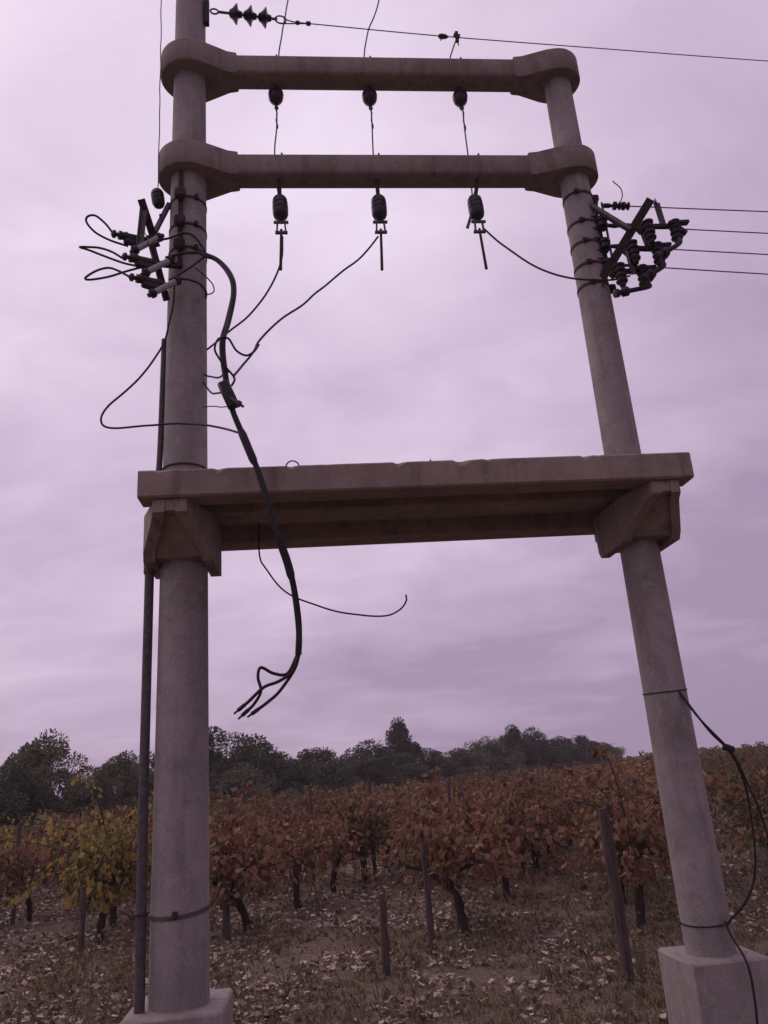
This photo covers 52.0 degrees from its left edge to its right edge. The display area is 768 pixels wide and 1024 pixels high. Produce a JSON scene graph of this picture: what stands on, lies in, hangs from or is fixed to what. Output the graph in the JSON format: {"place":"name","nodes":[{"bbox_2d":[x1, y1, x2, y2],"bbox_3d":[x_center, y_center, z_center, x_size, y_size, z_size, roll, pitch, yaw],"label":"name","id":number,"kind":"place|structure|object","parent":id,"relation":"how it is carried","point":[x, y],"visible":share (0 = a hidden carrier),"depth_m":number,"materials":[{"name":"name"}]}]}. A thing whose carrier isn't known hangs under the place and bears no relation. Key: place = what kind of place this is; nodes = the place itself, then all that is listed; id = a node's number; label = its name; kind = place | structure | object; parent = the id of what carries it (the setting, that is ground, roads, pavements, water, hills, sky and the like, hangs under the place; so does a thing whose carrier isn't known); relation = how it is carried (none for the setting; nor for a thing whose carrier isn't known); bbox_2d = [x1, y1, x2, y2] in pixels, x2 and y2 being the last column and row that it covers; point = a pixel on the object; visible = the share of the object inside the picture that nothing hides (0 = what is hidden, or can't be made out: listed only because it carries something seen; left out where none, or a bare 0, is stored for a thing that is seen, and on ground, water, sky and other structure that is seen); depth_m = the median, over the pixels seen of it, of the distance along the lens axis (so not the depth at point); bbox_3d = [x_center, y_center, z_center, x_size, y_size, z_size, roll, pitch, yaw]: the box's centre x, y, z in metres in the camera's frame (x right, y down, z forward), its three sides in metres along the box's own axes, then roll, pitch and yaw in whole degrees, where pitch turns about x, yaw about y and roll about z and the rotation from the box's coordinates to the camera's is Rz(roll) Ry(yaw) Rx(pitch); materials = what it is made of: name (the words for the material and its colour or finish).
{"place":"outdoors","nodes":[
{"label":"outdoors","id":0,"kind":"place"},
{"bbox_2d":[0,750,767,1023],"bbox_3d":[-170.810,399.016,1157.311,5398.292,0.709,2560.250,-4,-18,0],"label":"ground","id":1,"kind":"structure","parent":0,"point":[485,974],"depth_m":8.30,"materials":[{"name":"brown plant"}]},
{"bbox_2d":[0,835,29,885],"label":"grapevine","id":2,"kind":"object","parent":1,"relation":"on","point":[11,871],"visible":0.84,"depth_m":11.02,"materials":[{"name":"brown plant"}]},
{"bbox_2d":[10,822,20,925],"bbox_3d":[-5.389,5.342,11.531,0.076,1.499,0.069,-4,-18,0],"label":"vineyard post","id":3,"kind":"object","parent":1,"relation":"on","point":[13,911],"visible":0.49,"depth_m":11.53,"materials":[{"name":"brown wood"}]},
{"bbox_2d":[0,812,49,889],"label":"grapevine","id":4,"kind":"object","parent":1,"relation":"on","point":[27,824],"visible":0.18,"depth_m":16.62,"materials":[{"name":"brown plant"}]},
{"bbox_2d":[1,825,57,904],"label":"grapevine","id":5,"kind":"object","parent":1,"relation":"on","point":[39,840],"visible":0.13,"depth_m":14.01,"materials":[{"name":"brown plant"}]},
{"bbox_2d":[0,831,71,921],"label":"grapevine","id":6,"kind":"object","parent":1,"relation":"on","point":[23,863],"visible":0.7,"depth_m":11.67,"materials":[{"name":"brown plant"}]},
{"bbox_2d":[0,760,77,835],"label":"olive tree","id":7,"kind":"object","parent":1,"relation":"on","point":[30,791],"visible":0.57,"depth_m":21.23,"materials":[{"name":"green plant"}]},
{"bbox_2d":[0,728,123,862],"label":"olive tree","id":8,"kind":"object","parent":1,"relation":"on","point":[38,759],"visible":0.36,"depth_m":24.32,"materials":[{"name":"green plant"}]},
{"bbox_2d":[77,886,85,959],"bbox_3d":[-3.331,4.583,8.677,0.076,0.844,0.069,-4,-18,0],"label":"vineyard post","id":9,"kind":"object","parent":1,"relation":"on","point":[82,920],"visible":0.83,"depth_m":8.68,"materials":[{"name":"brown wood"}]},
{"bbox_2d":[33,805,129,828],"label":"grapevine","id":10,"kind":"object","parent":1,"relation":"on","point":[78,820],"visible":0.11,"depth_m":18.40,"materials":[{"name":"yellow plant"}]},
{"bbox_2d":[18,813,152,926],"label":"grapevine","id":11,"kind":"object","parent":1,"relation":"on","point":[112,911],"visible":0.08,"depth_m":10.64,"materials":[{"name":"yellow plant"}]},
{"bbox_2d":[34,803,152,903],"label":"grapevine","id":12,"kind":"object","parent":1,"relation":"on","point":[54,835],"visible":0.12,"depth_m":12.68,"materials":[{"name":"yellow plant"}]},
{"bbox_2d":[56,775,137,821],"bbox_3d":[-8.724,9.332,23.675,2.851,2.752,2.732,-6,-18,6],"label":"olive tree","id":13,"kind":"object","parent":1,"relation":"on","point":[104,802],"visible":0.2,"depth_m":23.68,"materials":[{"name":"green plant"}]},
{"bbox_2d":[0,774,243,943],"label":"grapevine","id":14,"kind":"object","parent":1,"relation":"on","point":[103,862],"visible":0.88,"depth_m":9.54,"materials":[{"name":"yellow plant"}]},
{"bbox_2d":[90,750,153,815],"bbox_3d":[-9.085,10.287,27.646,3.971,3.791,3.580,-3,-18,-5],"label":"olive tree","id":15,"kind":"object","parent":1,"relation":"on","point":[121,768],"visible":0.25,"depth_m":27.48,"materials":[{"name":"green plant"}]},
{"bbox_2d":[120,0,232,1023],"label":"utility pole","id":16,"kind":"object","parent":1,"relation":"on","point":[180,991],"visible":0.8,"depth_m":5.08,"materials":[{"name":"concrete"}]},
{"bbox_2d":[134,338,165,1013],"bbox_3d":[-1.553,0.779,5.241,0.118,4.460,0.169,-2,-18,-5],"label":"conduit pipe","id":17,"kind":"object","parent":16,"relation":"attached to","point":[141,914],"visible":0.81,"depth_m":4.92,"materials":[{"name":"metal"}]},
{"bbox_2d":[136,198,182,301],"bbox_3d":[-1.754,-2.049,6.049,0.379,1.012,0.193,10,-23,-37],"label":"switch bracket","id":18,"kind":"object","parent":16,"relation":"attached to","point":[144,220],"visible":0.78,"depth_m":5.97,"materials":[{"name":"metal"}]},
{"bbox_2d":[111,230,164,254],"bbox_3d":[-1.846,-2.024,5.911,0.390,0.256,0.101,7,-21,-30],"label":"fuse switch","id":19,"kind":"object","parent":18,"relation":"attached to","point":[127,238],"visible":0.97,"depth_m":5.87,"materials":[{"name":"white ceramic"}]},
{"bbox_2d":[122,252,175,276],"bbox_3d":[-1.748,-1.836,5.856,0.390,0.250,0.100,7,-21,-30],"label":"fuse switch","id":20,"kind":"object","parent":18,"relation":"attached to","point":[147,266],"visible":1,"depth_m":5.83,"materials":[{"name":"white ceramic"}]},
{"bbox_2d":[129,273,181,297],"bbox_3d":[-1.681,-1.667,5.804,0.389,0.244,0.100,7,-21,-30],"label":"fuse switch","id":21,"kind":"object","parent":18,"relation":"attached to","point":[155,287],"visible":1,"depth_m":5.78,"materials":[{"name":"white ceramic"}]},
{"bbox_2d":[84,267,140,280],"bbox_3d":[-1.964,-1.768,5.762,0.446,0.163,0.089,-1,-19,-9],"label":"wire loop","id":22,"kind":"object","parent":21,"relation":"attached to","point":[105,277],"visible":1,"depth_m":5.75,"materials":[{"name":"black rubber"}]},
{"bbox_2d":[100,286,237,433],"bbox_3d":[-1.424,-1.086,5.495,1.061,1.510,0.296,-10,-19,16],"label":"loose wire","id":23,"kind":"object","parent":21,"relation":"attached to","point":[135,382],"visible":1,"depth_m":5.40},
{"bbox_2d":[157,0,161,187],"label":"earth wire","id":24,"kind":"object","parent":16,"relation":"attached to","point":[159,94],"visible":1,"depth_m":6.62,"materials":[{"name":"black metal"}]},
{"bbox_2d":[151,188,164,222],"bbox_3d":[-1.801,-2.434,6.267,0.113,0.317,0.103,-2,-18,-5],"label":"egg insulator","id":25,"kind":"object","parent":24,"relation":"hanging from","point":[157,198],"visible":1,"depth_m":6.25,"materials":[{"name":"ceramic"}]},
{"bbox_2d":[200,251,301,719],"bbox_3d":[-1.000,-0.440,5.163,0.845,3.524,0.343,-15,-21,29],"label":"cable bundle","id":26,"kind":"object","parent":16,"relation":"attached to","point":[278,536],"visible":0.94,"depth_m":4.76,"materials":[{"name":"rubber"}]},
{"bbox_2d":[217,379,243,409],"bbox_3d":[-0.973,-0.748,5.012,0.169,0.210,0.081,-2,-18,-5],"label":"cable connector","id":27,"kind":"object","parent":26,"relation":"attached to","point":[232,402],"visible":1,"depth_m":4.99,"materials":[{"name":"metal"}]},
{"bbox_2d":[204,0,310,28],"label":"insulator string","id":28,"kind":"object","parent":16,"relation":"attached to","point":[248,15],"visible":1,"depth_m":7.05,"materials":[{"name":"ceramic"}]},
{"bbox_2d":[311,23,767,61],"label":"power line","id":29,"kind":"object","parent":28,"relation":"attached to","point":[456,36],"visible":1,"depth_m":7.69,"materials":[{"name":"metal"}]},
{"bbox_2d":[161,38,579,103],"bbox_3d":[-0.084,-3.896,7.009,3.717,0.228,0.490,-2,-18,-5],"label":"crossbeam","id":30,"kind":"object","parent":16,"relation":"attached to","point":[222,72],"visible":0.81,"depth_m":6.93,"materials":[{"name":"concrete"}]},
{"bbox_2d":[268,54,283,105],"bbox_3d":[-0.938,-3.755,6.919,0.134,0.483,0.194,10,-23,-37],"label":"bulb insulator","id":31,"kind":"object","parent":30,"relation":"hanging from","point":[275,95],"visible":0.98,"depth_m":6.86,"materials":[{"name":"ceramic"}]},
{"bbox_2d":[362,56,376,106],"bbox_3d":[-0.117,-3.788,6.997,0.134,0.483,0.194,10,-23,-37],"label":"bulb insulator","id":32,"kind":"object","parent":30,"relation":"hanging from","point":[369,96],"visible":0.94,"depth_m":6.94,"materials":[{"name":"ceramic"}]},
{"bbox_2d":[453,57,467,107],"bbox_3d":[0.694,-3.821,7.075,0.134,0.483,0.194,10,-23,-37],"label":"bulb insulator","id":33,"kind":"object","parent":30,"relation":"hanging from","point":[460,96],"visible":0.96,"depth_m":7.02,"materials":[{"name":"ceramic"}]},
{"bbox_2d":[159,139,598,200],"bbox_3d":[-0.010,-2.883,6.672,3.717,0.228,0.490,-2,-18,-5],"label":"crossbeam","id":34,"kind":"object","parent":16,"relation":"attached to","point":[221,171],"visible":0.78,"depth_m":6.59,"materials":[{"name":"concrete"}]},
{"bbox_2d":[272,152,288,270],"bbox_3d":[-0.847,-2.458,6.439,0.130,1.126,0.130,-2,-18,-5],"label":"surge arrester","id":35,"kind":"object","parent":34,"relation":"hanging from","point":[280,207],"visible":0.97,"depth_m":6.39,"materials":[{"name":"metal"}]},
{"bbox_2d":[371,153,387,270],"bbox_3d":[-0.038,-2.486,6.514,0.129,1.137,0.129,-2,-18,-5],"label":"surge arrester","id":36,"kind":"object","parent":34,"relation":"hanging from","point":[379,207],"visible":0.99,"depth_m":6.47,"materials":[{"name":"metal"}]},
{"bbox_2d":[234,236,378,375],"bbox_3d":[-0.554,-1.547,5.820,1.344,1.658,0.149,11,-23,-37],"label":"lead wire","id":37,"kind":"object","parent":36,"relation":"attached to","point":[297,308],"visible":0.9,"depth_m":5.86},
{"bbox_2d":[466,153,487,269],"bbox_3d":[0.767,-2.518,6.591,0.195,1.138,0.130,-2,-18,-5],"label":"surge arrester","id":38,"kind":"object","parent":34,"relation":"hanging from","point":[475,207],"visible":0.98,"depth_m":6.54,"materials":[{"name":"ceramic"}]},
{"bbox_2d":[485,229,630,280],"bbox_3d":[1.404,-2.101,6.362,1.123,0.676,0.146,-5,-18,1],"label":"lead wire","id":39,"kind":"object","parent":38,"relation":"attached to","point":[520,257],"visible":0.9,"depth_m":6.29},
{"bbox_2d":[137,452,693,578],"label":"platform","id":40,"kind":"structure","parent":16,"relation":"attached to","point":[207,516],"depth_m":5.33,"materials":[{"name":"concrete"}]},
{"bbox_2d":[258,523,406,616],"bbox_3d":[-0.373,0.382,5.560,1.038,0.771,0.079,-4,-18,0],"label":"loose wire","id":41,"kind":"object","parent":40,"relation":"hanging from","point":[279,586],"visible":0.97,"depth_m":5.47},
{"bbox_2d":[149,790,256,821],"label":"grapevine","id":42,"kind":"object","parent":1,"relation":"on","point":[221,796],"visible":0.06,"depth_m":16.41,"materials":[{"name":"brown plant"}]},
{"bbox_2d":[150,726,290,803],"bbox_3d":[-6.349,10.349,29.633,5.229,4.627,4.768,8,-22,-32],"label":"olive tree","id":43,"kind":"object","parent":1,"relation":"on","point":[219,762],"visible":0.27,"depth_m":29.57,"materials":[{"name":"green plant"}]},
{"bbox_2d":[222,873,230,940],"bbox_3d":[-1.846,4.679,9.221,0.098,0.822,0.092,-4,-18,0],"label":"wooden stake","id":44,"kind":"object","parent":1,"relation":"on","point":[225,921],"visible":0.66,"depth_m":9.19,"materials":[{"name":"brown wood"}]},
{"bbox_2d":[122,811,348,931],"bbox_3d":[-1.844,4.323,9.317,2.294,1.599,2.300,4,-20,-23],"label":"grapevine","id":45,"kind":"object","parent":1,"relation":"on","point":[235,864],"visible":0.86,"depth_m":9.46,"materials":[{"name":"brown plant"}]},
{"bbox_2d":[209,761,303,809],"bbox_3d":[-4.973,10.318,27.642,4.736,3.013,3.916,6,-21,-28],"label":"olive tree","id":46,"kind":"object","parent":1,"relation":"on","point":[230,780],"visible":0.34,"depth_m":27.35,"materials":[{"name":"green plant"}]},
{"bbox_2d":[210,788,315,882],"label":"grapevine","id":47,"kind":"object","parent":1,"relation":"on","point":[259,796],"visible":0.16,"depth_m":14.33,"materials":[{"name":"brown plant"}]},
{"bbox_2d":[209,780,327,896],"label":"grapevine","id":48,"kind":"object","parent":1,"relation":"on","point":[230,803],"visible":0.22,"depth_m":13.59,"materials":[{"name":"brown plant"}]},
{"bbox_2d":[223,733,324,796],"bbox_3d":[-4.848,11.095,31.693,4.834,4.316,5.044,-14,-21,26],"label":"olive tree","id":49,"kind":"object","parent":1,"relation":"on","point":[299,774],"visible":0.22,"depth_m":31.58,"materials":[{"name":"green plant"}]},
{"bbox_2d":[214,804,385,908],"bbox_3d":[-1.077,4.962,11.222,2.422,1.432,1.866,-8,-19,11],"label":"grapevine","id":50,"kind":"object","parent":1,"relation":"on","point":[308,850],"visible":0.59,"depth_m":11.05,"materials":[{"name":"brown plant"}]},
{"bbox_2d":[283,789,353,864],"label":"grapevine","id":51,"kind":"object","parent":1,"relation":"on","point":[326,811],"visible":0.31,"depth_m":16.50,"materials":[{"name":"brown plant"}]},
{"bbox_2d":[280,781,374,856],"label":"grapevine","id":52,"kind":"object","parent":1,"relation":"on","point":[327,792],"visible":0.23,"depth_m":17.82,"materials":[{"name":"brown plant"}]},
{"bbox_2d":[288,746,367,798],"bbox_3d":[-3.045,12.627,35.858,4.853,3.739,5.038,-3,-18,-2],"label":"olive tree","id":53,"kind":"object","parent":1,"relation":"on","point":[334,767],"visible":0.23,"depth_m":35.69,"materials":[{"name":"green plant"}]},
{"bbox_2d":[292,798,403,892],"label":"grapevine","id":54,"kind":"object","parent":1,"relation":"on","point":[344,844],"visible":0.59,"depth_m":12.37,"materials":[{"name":"brown plant"}]},
{"bbox_2d":[318,774,377,795],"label":"olive tree","id":55,"kind":"object","parent":1,"relation":"on","point":[333,784],"visible":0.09,"depth_m":34.33,"materials":[{"name":"green plant"}]},
{"bbox_2d":[313,785,402,882],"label":"grapevine","id":56,"kind":"object","parent":1,"relation":"on","point":[371,822],"visible":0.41,"depth_m":13.21,"materials":[{"name":"brown plant"}]},
{"bbox_2d":[321,753,401,787],"bbox_3d":[-1.765,13.300,37.773,5.209,3.359,4.308,13,-25,-42],"label":"olive tree","id":57,"kind":"object","parent":1,"relation":"on","point":[371,773],"visible":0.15,"depth_m":37.65,"materials":[{"name":"green plant"}]},
{"bbox_2d":[337,738,430,790],"bbox_3d":[-0.279,13.571,39.879,5.675,4.097,5.921,2,-19,-18],"label":"olive tree","id":58,"kind":"object","parent":1,"relation":"on","point":[390,764],"visible":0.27,"depth_m":39.48,"materials":[{"name":"green plant"}]},
{"bbox_2d":[0,811,767,1023],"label":"fallen leaves","id":59,"kind":"object","parent":1,"relation":"on","point":[6,967],"visible":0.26,"depth_m":8.04,"materials":[{"name":"brown plant"}]},
{"bbox_2d":[378,893,390,975],"bbox_3d":[0.007,3.867,7.117,0.081,0.763,0.076,-4,-18,0],"label":"wooden stake","id":60,"kind":"object","parent":1,"relation":"on","point":[385,957],"visible":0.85,"depth_m":7.10,"materials":[{"name":"brown wood"}]},
{"bbox_2d":[341,779,458,871],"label":"grapevine","id":61,"kind":"object","parent":1,"relation":"on","point":[347,794],"visible":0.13,"depth_m":14.53,"materials":[{"name":"brown plant"}]},
{"bbox_2d":[374,716,427,778],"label":"olive tree","id":62,"kind":"object","parent":1,"relation":"on","point":[400,739],"visible":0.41,"depth_m":41.90,"materials":[{"name":"green plant"}]},
{"bbox_2d":[375,764,454,789],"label":"olive tree","id":63,"kind":"object","parent":1,"relation":"on","point":[399,776],"visible":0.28,"depth_m":38.02,"materials":[{"name":"green plant"}]},
{"bbox_2d":[420,843,436,954],"bbox_3d":[0.448,3.914,7.882,0.086,1.122,0.068,-4,-18,0],"label":"wooden stake","id":64,"kind":"object","parent":1,"relation":"on","point":[428,904],"visible":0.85,"depth_m":7.87,"materials":[{"name":"brown wood"}]},
{"bbox_2d":[351,767,514,885],"bbox_3d":[0.770,5.026,12.543,2.566,1.859,2.296,-8,-19,12],"label":"grapevine","id":65,"kind":"object","parent":1,"relation":"on","point":[425,804],"visible":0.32,"depth_m":12.55,"materials":[{"name":"brown plant"}]},
{"bbox_2d":[417,747,472,781],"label":"olive tree","id":66,"kind":"object","parent":1,"relation":"on","point":[437,759],"visible":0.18,"depth_m":42.23,"materials":[{"name":"green plant"}]},
{"bbox_2d":[372,787,537,936],"bbox_3d":[0.738,4.041,8.995,1.800,1.578,2.167,-4,-18,-1],"label":"grapevine","id":67,"kind":"object","parent":1,"relation":"on","point":[443,835],"visible":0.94,"depth_m":8.63,"materials":[{"name":"orange plant"}]},
{"bbox_2d":[441,747,490,777],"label":"olive tree","id":68,"kind":"object","parent":1,"relation":"on","point":[457,755],"visible":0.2,"depth_m":45.20,"materials":[{"name":"green plant"}]},
{"bbox_2d":[450,735,527,773],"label":"olive tree","id":69,"kind":"object","parent":1,"relation":"on","point":[490,748],"visible":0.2,"depth_m":47.36,"materials":[{"name":"green plant"}]},
{"bbox_2d":[420,774,574,898],"bbox_3d":[1.440,4.565,10.917,2.402,1.736,2.151,-10,-19,17],"label":"grapevine","id":70,"kind":"object","parent":1,"relation":"on","point":[512,824],"visible":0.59,"depth_m":10.82,"materials":[{"name":"brown plant"}]},
{"bbox_2d":[454,755,540,779],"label":"olive tree","id":71,"kind":"object","parent":1,"relation":"on","point":[496,766],"visible":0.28,"depth_m":43.94,"materials":[{"name":"green plant"}]},
{"bbox_2d":[493,724,541,768],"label":"olive tree","id":72,"kind":"object","parent":1,"relation":"on","point":[511,739],"visible":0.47,"depth_m":48.74,"materials":[{"name":"green plant"}]},
{"bbox_2d":[448,785,591,874],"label":"grapevine","id":73,"kind":"object","parent":1,"relation":"on","point":[551,826],"visible":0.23,"depth_m":12.31,"materials":[{"name":"brown plant"}]},
{"bbox_2d":[452,768,594,859],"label":"grapevine","id":74,"kind":"object","parent":1,"relation":"on","point":[539,784],"visible":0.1,"depth_m":14.33,"materials":[{"name":"brown plant"}]},
{"bbox_2d":[503,726,573,773],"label":"olive tree","id":75,"kind":"object","parent":1,"relation":"on","point":[557,752],"visible":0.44,"depth_m":49.99,"materials":[{"name":"green plant"}]},
{"bbox_2d":[503,770,574,869],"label":"grapevine","id":76,"kind":"object","parent":1,"relation":"on","point":[553,815],"visible":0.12,"depth_m":13.33,"materials":[{"name":"brown plant"}]},
{"bbox_2d":[542,735,599,768],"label":"olive tree","id":77,"kind":"object","parent":1,"relation":"on","point":[578,755],"visible":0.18,"depth_m":52.83,"materials":[{"name":"green plant"}]},
{"bbox_2d":[567,735,616,765],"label":"olive tree","id":78,"kind":"object","parent":1,"relation":"on","point":[585,743],"visible":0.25,"depth_m":55.41,"materials":[{"name":"green plant"}]},
{"bbox_2d":[532,780,666,904],"bbox_3d":[2.930,4.113,9.712,2.127,1.504,1.812,3,-20,-20],"label":"grapevine","id":79,"kind":"object","parent":1,"relation":"on","point":[568,816],"visible":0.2,"depth_m":9.76,"materials":[{"name":"brown plant"}]},
{"bbox_2d":[598,808,634,981],"bbox_3d":[1.925,3.195,6.514,0.116,1.403,0.104,-4,-18,0],"label":"wooden stake","id":80,"kind":"object","parent":1,"relation":"on","point":[615,887],"visible":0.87,"depth_m":6.50,"materials":[{"name":"brown wood"}]},
{"bbox_2d":[535,773,709,868],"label":"grapevine","id":81,"kind":"object","parent":1,"relation":"on","point":[581,795],"visible":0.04,"depth_m":12.04,"materials":[{"name":"brown plant"}]},
{"bbox_2d":[521,743,731,928],"bbox_3d":[2.835,3.525,8.572,2.438,1.943,2.001,7,-22,-31],"label":"grapevine","id":82,"kind":"object","parent":1,"relation":"on","point":[640,831],"visible":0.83,"depth_m":8.26,"materials":[{"name":"orange plant"}]},
{"bbox_2d":[544,75,767,1023],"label":"utility pole","id":83,"kind":"object","parent":1,"relation":"on","point":[705,975],"visible":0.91,"depth_m":5.27,"materials":[{"name":"concrete"}]},
{"bbox_2d":[590,195,612,270],"bbox_3d":[1.787,-2.317,6.527,0.159,0.788,0.112,-2,-18,-5],"label":"insulator rack","id":84,"kind":"object","parent":83,"relation":"attached to","point":[603,242],"visible":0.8,"depth_m":6.50,"materials":[{"name":"metal"}]},
{"bbox_2d":[602,201,767,211],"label":"power line","id":85,"kind":"object","parent":84,"relation":"attached to","point":[615,205],"visible":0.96,"depth_m":6.63,"materials":[{"name":"black metal"}]},
{"bbox_2d":[589,197,665,285],"bbox_3d":[1.938,-2.266,6.332,0.622,0.889,0.201,-12,-20,22],"label":"steel crossarm","id":86,"kind":"object","parent":83,"relation":"attached to","point":[644,209],"visible":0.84,"depth_m":6.33,"materials":[{"name":"grey metal"}]},
{"bbox_2d":[608,262,656,297],"bbox_3d":[1.953,-1.801,6.152,0.410,0.352,0.167,-2,-18,-5],"label":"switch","id":87,"kind":"object","parent":86,"relation":"attached to","point":[619,272],"visible":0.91,"depth_m":6.15,"materials":[{"name":"ceramic"}]},
{"bbox_2d":[622,239,671,282],"bbox_3d":[2.091,-1.948,6.147,0.378,0.428,0.171,-2,-18,-5],"label":"fuse switch","id":88,"kind":"object","parent":86,"relation":"attached to","point":[633,248],"visible":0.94,"depth_m":6.16,"materials":[{"name":"ceramic"}]},
{"bbox_2d":[635,218,689,260],"bbox_3d":[2.219,-2.114,6.151,0.412,0.424,0.169,-2,-18,-5],"label":"fuse switch","id":89,"kind":"object","parent":86,"relation":"attached to","point":[647,227],"visible":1,"depth_m":6.18,"materials":[{"name":"ceramic"}]},
{"bbox_2d":[682,694,756,924],"bbox_3d":[2.166,1.848,5.003,0.295,1.401,0.085,-11,-19,19],"label":"earth wire","id":90,"kind":"object","parent":83,"relation":"attached to","point":[754,872],"visible":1,"depth_m":4.92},
{"bbox_2d":[679,691,767,838],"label":"earth wire","id":91,"kind":"object","parent":83,"relation":"attached to","point":[732,753],"visible":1,"depth_m":5.01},
{"bbox_2d":[724,921,758,1023],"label":"earth wire","id":92,"kind":"object","parent":83,"relation":"attached to","point":[749,971],"visible":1,"depth_m":4.61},
{"bbox_2d":[559,761,754,886],"bbox_3d":[3.644,4.375,10.942,2.250,1.738,2.427,7,-21,-29],"label":"grapevine","id":93,"kind":"object","parent":1,"relation":"on","point":[628,777],"visible":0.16,"depth_m":10.84,"materials":[{"name":"brown plant"}]},
{"bbox_2d":[701,747,754,793],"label":"grapevine","id":94,"kind":"object","parent":1,"relation":"on","point":[719,763],"visible":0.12,"depth_m":19.81,"materials":[{"name":"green plant"}]},
{"bbox_2d":[704,752,766,845],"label":"grapevine","id":95,"kind":"object","parent":1,"relation":"on","point":[729,783],"visible":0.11,"depth_m":14.31,"materials":[{"name":"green plant"}]},
{"bbox_2d":[705,763,767,849],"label":"grapevine","id":96,"kind":"object","parent":1,"relation":"on","point":[753,784],"visible":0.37,"depth_m":10.82,"materials":[{"name":"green plant"}]},
{"bbox_2d":[707,759,767,877],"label":"grapevine","id":97,"kind":"object","parent":1,"relation":"on","point":[762,781],"visible":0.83,"depth_m":9.62,"materials":[{"name":"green plant"}]},
{"bbox_2d":[710,765,767,850],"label":"grapevine","id":98,"kind":"object","parent":1,"relation":"on","point":[723,807],"visible":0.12,"depth_m":11.90,"materials":[{"name":"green plant"}]},
{"bbox_2d":[0,0,767,797],"label":"sky","id":99,"kind":"structure","parent":0,"point":[435,354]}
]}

